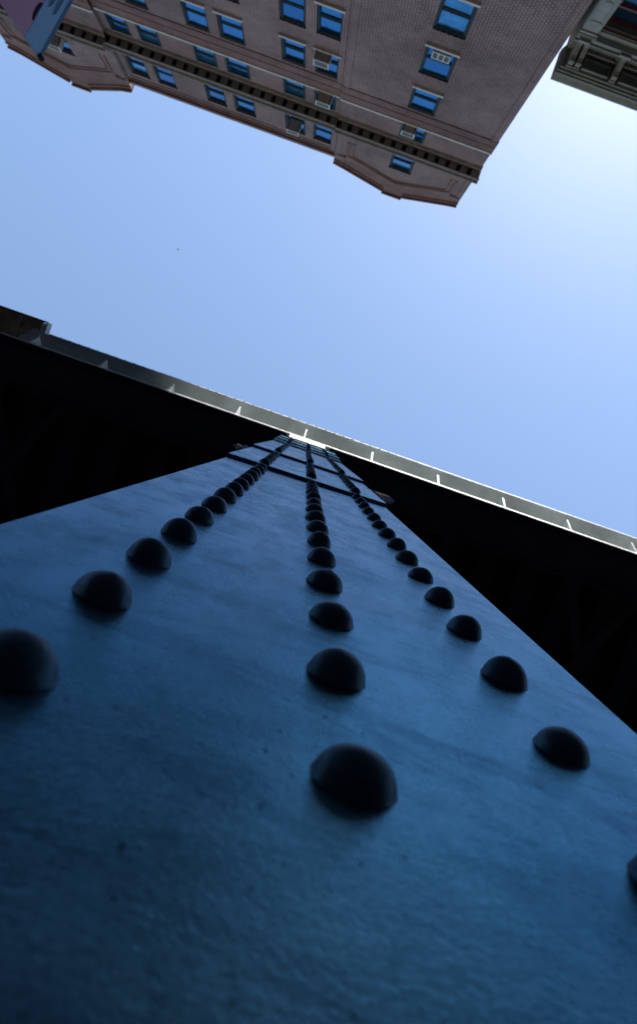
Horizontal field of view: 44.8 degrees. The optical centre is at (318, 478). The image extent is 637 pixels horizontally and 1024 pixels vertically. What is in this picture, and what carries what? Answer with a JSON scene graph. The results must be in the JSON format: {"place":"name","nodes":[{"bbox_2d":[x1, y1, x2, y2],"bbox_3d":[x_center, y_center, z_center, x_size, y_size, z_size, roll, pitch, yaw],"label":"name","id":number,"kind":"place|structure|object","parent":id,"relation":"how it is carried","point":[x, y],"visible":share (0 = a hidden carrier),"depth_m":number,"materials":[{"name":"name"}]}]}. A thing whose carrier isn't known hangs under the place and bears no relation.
{"place":"outdoors","nodes":[
{"label":"outdoors","id":0,"kind":"place"},
{"bbox_2d":[0,0,592,207],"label":"brick apartment building","id":1,"kind":"structure","parent":0,"point":[382,80],"depth_m":35.84,"materials":[{"name":"brick"}]},
{"bbox_2d":[48,35,65,52],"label":"window air conditioner","id":2,"kind":"object","parent":1,"relation":"attached to","point":[57,42],"depth_m":41.15,"materials":[{"name":"grey metal"}]},
{"bbox_2d":[63,41,73,53],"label":"window","id":3,"kind":"structure","parent":1,"relation":"in","point":[66,48],"depth_m":42.83,"materials":[{"name":"blue glass"}]},
{"bbox_2d":[103,12,131,36],"bbox_3d":[-9.779,-22.254,37.677,1.120,1.750,0.150,19,-87,-2],"label":"window","id":4,"kind":"structure","parent":1,"relation":"in","point":[117,24],"depth_m":37.85,"materials":[{"name":"blue glass"}]},
{"bbox_2d":[126,0,147,8],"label":"window","id":5,"kind":"structure","parent":1,"relation":"in","point":[142,3],"depth_m":35.15,"materials":[{"name":"blue glass"}]},
{"bbox_2d":[125,55,149,77],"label":"window","id":6,"kind":"structure","parent":1,"relation":"in","point":[137,66],"depth_m":42.47,"materials":[{"name":"blue glass"}]},
{"bbox_2d":[135,24,161,47],"bbox_3d":[-8.287,-21.738,37.735,1.120,1.750,0.150,19,-87,-2],"label":"window","id":7,"kind":"structure","parent":1,"relation":"in","point":[150,36],"depth_m":37.94,"materials":[{"name":"blue glass"}]},
{"bbox_2d":[153,66,176,87],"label":"window","id":8,"kind":"structure","parent":1,"relation":"in","point":[164,76],"depth_m":42.44,"materials":[{"name":"blue glass"}]},
{"bbox_2d":[180,0,209,30],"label":"window","id":9,"kind":"structure","parent":1,"relation":"in","point":[194,11],"depth_m":34.32,"materials":[{"name":"blue glass"}]},
{"bbox_2d":[192,45,217,67],"bbox_3d":[-5.524,-20.783,37.842,1.170,1.750,0.150,19,-87,-2],"label":"window","id":10,"kind":"structure","parent":1,"relation":"in","point":[202,55],"depth_m":38.03,"materials":[{"name":"blue glass"}]},
{"bbox_2d":[204,84,226,105],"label":"window","id":11,"kind":"structure","parent":1,"relation":"in","point":[214,94],"depth_m":42.60,"materials":[{"name":"blue glass"}]},
{"bbox_2d":[212,8,245,44],"bbox_3d":[-3.873,-20.008,34.231,1.350,2.450,0.360,19,-87,-2],"label":"window","id":12,"kind":"structure","parent":1,"relation":"in","point":[231,26],"depth_m":34.32,"materials":[{"name":"blue glass"}]},
{"bbox_2d":[225,57,250,79],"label":"window","id":13,"kind":"structure","parent":1,"relation":"in","point":[235,67],"depth_m":38.10,"materials":[{"name":"blue glass"}]},
{"bbox_2d":[233,95,255,115],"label":"window","id":14,"kind":"structure","parent":1,"relation":"in","point":[247,106],"depth_m":42.68,"materials":[{"name":"blue glass"}]},
{"bbox_2d":[278,32,306,66],"bbox_3d":[-1.096,-19.048,34.339,1.270,2.450,0.360,19,-87,-2],"label":"window","id":15,"kind":"structure","parent":1,"relation":"in","point":[293,49],"depth_m":34.42,"materials":[{"name":"blue glass"}]},
{"bbox_2d":[279,0,305,26],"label":"window","id":16,"kind":"structure","parent":1,"relation":"in","point":[294,11],"depth_m":31.31,"materials":[{"name":"blue glass"}]},
{"bbox_2d":[286,118,301,136],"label":"window air conditioner","id":17,"kind":"object","parent":1,"relation":"attached to","point":[294,126],"depth_m":42.20,"materials":[{"name":"grey metal"}]},
{"bbox_2d":[283,78,305,99],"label":"window","id":18,"kind":"structure","parent":1,"relation":"in","point":[290,87],"depth_m":38.20,"materials":[{"name":"blue glass"}]},
{"bbox_2d":[286,114,304,133],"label":"window","id":19,"kind":"structure","parent":1,"relation":"in","point":[288,117],"depth_m":42.30,"materials":[{"name":"blue glass"}]},
{"bbox_2d":[313,124,331,142],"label":"window","id":20,"kind":"structure","parent":1,"relation":"in","point":[319,132],"depth_m":42.81,"materials":[{"name":"blue glass"}]},
{"bbox_2d":[313,50,332,69],"bbox_3d":[0.208,-18.303,33.509,0.720,0.660,0.650,19,-87,-2],"label":"window air conditioner","id":21,"kind":"object","parent":1,"relation":"attached to","point":[321,60],"depth_m":33.35,"materials":[{"name":"grey metal"}]},
{"bbox_2d":[315,90,333,109],"bbox_3d":[0.307,-18.442,37.385,0.740,0.610,0.700,19,-87,-2],"label":"window air conditioner","id":22,"kind":"object","parent":1,"relation":"attached to","point":[323,100],"depth_m":37.25,"materials":[{"name":"grey"}]},
{"bbox_2d":[314,89,336,110],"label":"window","id":23,"kind":"structure","parent":1,"relation":"in","point":[333,105],"depth_m":38.16,"materials":[{"name":"blue glass"}]},
{"bbox_2d":[313,45,341,77],"bbox_3d":[0.410,-18.528,34.398,1.260,2.450,0.360,19,-87,-2],"label":"window","id":24,"kind":"structure","parent":1,"relation":"in","point":[333,68],"depth_m":34.47,"materials":[{"name":"blue glass"}]},
{"bbox_2d":[314,0,345,39],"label":"window","id":25,"kind":"structure","parent":1,"relation":"in","point":[329,16],"depth_m":30.94,"materials":[{"name":"blue glass"}]},
{"bbox_2d":[389,154,414,172],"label":"window","id":26,"kind":"structure","parent":1,"relation":"in","point":[397,162],"depth_m":43.03,"materials":[{"name":"blue glass"}]},
{"bbox_2d":[400,124,416,138],"bbox_3d":[4.432,-17.012,37.571,0.700,0.659,0.570,19,-87,-2],"label":"window air conditioner","id":27,"kind":"object","parent":1,"relation":"attached to","point":[408,131],"depth_m":37.41,"materials":[{"name":"grey metal"}]},
{"bbox_2d":[399,123,426,143],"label":"window","id":28,"kind":"structure","parent":1,"relation":"in","point":[420,135],"depth_m":38.49,"materials":[{"name":"blue glass"}]},
{"bbox_2d":[408,83,443,114],"bbox_3d":[4.760,-16.951,34.571,1.420,2.450,0.360,19,-87,-2],"label":"window","id":29,"kind":"structure","parent":1,"relation":"in","point":[427,100],"depth_m":34.67,"materials":[{"name":"blue glass"}]},
{"bbox_2d":[429,49,450,64],"bbox_3d":[4.808,-16.552,30.326,0.760,0.650,0.490,19,-87,-2],"label":"window air conditioner","id":30,"kind":"object","parent":1,"relation":"attached to","point":[441,56],"depth_m":30.31,"materials":[{"name":"grey metal"}]},
{"bbox_2d":[419,41,460,80],"bbox_3d":[4.826,-16.747,31.052,1.420,2.560,0.360,19,-87,-2],"label":"window","id":31,"kind":"structure","parent":1,"relation":"in","point":[439,69],"depth_m":31.34,"materials":[{"name":"blue glass"}]},
{"bbox_2d":[433,0,481,37],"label":"window","id":32,"kind":"structure","parent":1,"relation":"in","point":[456,17],"depth_m":27.78,"materials":[{"name":"blue glass"}]},
{"bbox_2d":[0,35,636,537],"label":"sky","id":33,"kind":"structure","parent":0,"point":[490,339],"materials":[{"name":"blue"}]},
{"bbox_2d":[550,0,636,110],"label":"ornate grey building","id":34,"kind":"structure","parent":0,"point":[597,56],"depth_m":26.70,"materials":[{"name":"stone"}]},
{"bbox_2d":[601,0,636,42],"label":"window","id":35,"kind":"structure","parent":34,"relation":"in","point":[622,23],"depth_m":25.66,"materials":[{"name":"red"}]},
{"bbox_3d":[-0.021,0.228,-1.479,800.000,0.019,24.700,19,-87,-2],"label":"road","id":36,"kind":"structure","parent":0,"visible":0},
{"bbox_2d":[0,0,73,61],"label":"hanging street sign","id":37,"kind":"object","parent":36,"relation":"on","point":[37,23],"visible":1,"depth_m":4.83,"materials":[{"name":"blue metal"}]},
{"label":"kerb","id":38,"kind":"structure","parent":0,"visible":0},
{"bbox_2d":[0,434,636,1023],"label":"riveted steel column","id":39,"kind":"structure","parent":38,"relation":"on","point":[296,728],"depth_m":0.33,"materials":[{"name":"metal"}]},
{"bbox_2d":[0,332,636,733],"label":"elevated railway","id":40,"kind":"object","parent":39,"relation":"on","point":[78,422],"visible":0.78,"depth_m":7.95,"materials":[{"name":"paint"}]},
{"bbox_2d":[0,305,51,341],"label":"timber walkway","id":41,"kind":"structure","parent":40,"relation":"attached to","point":[20,325],"depth_m":7.81,"materials":[{"name":"wood"}]}
]}

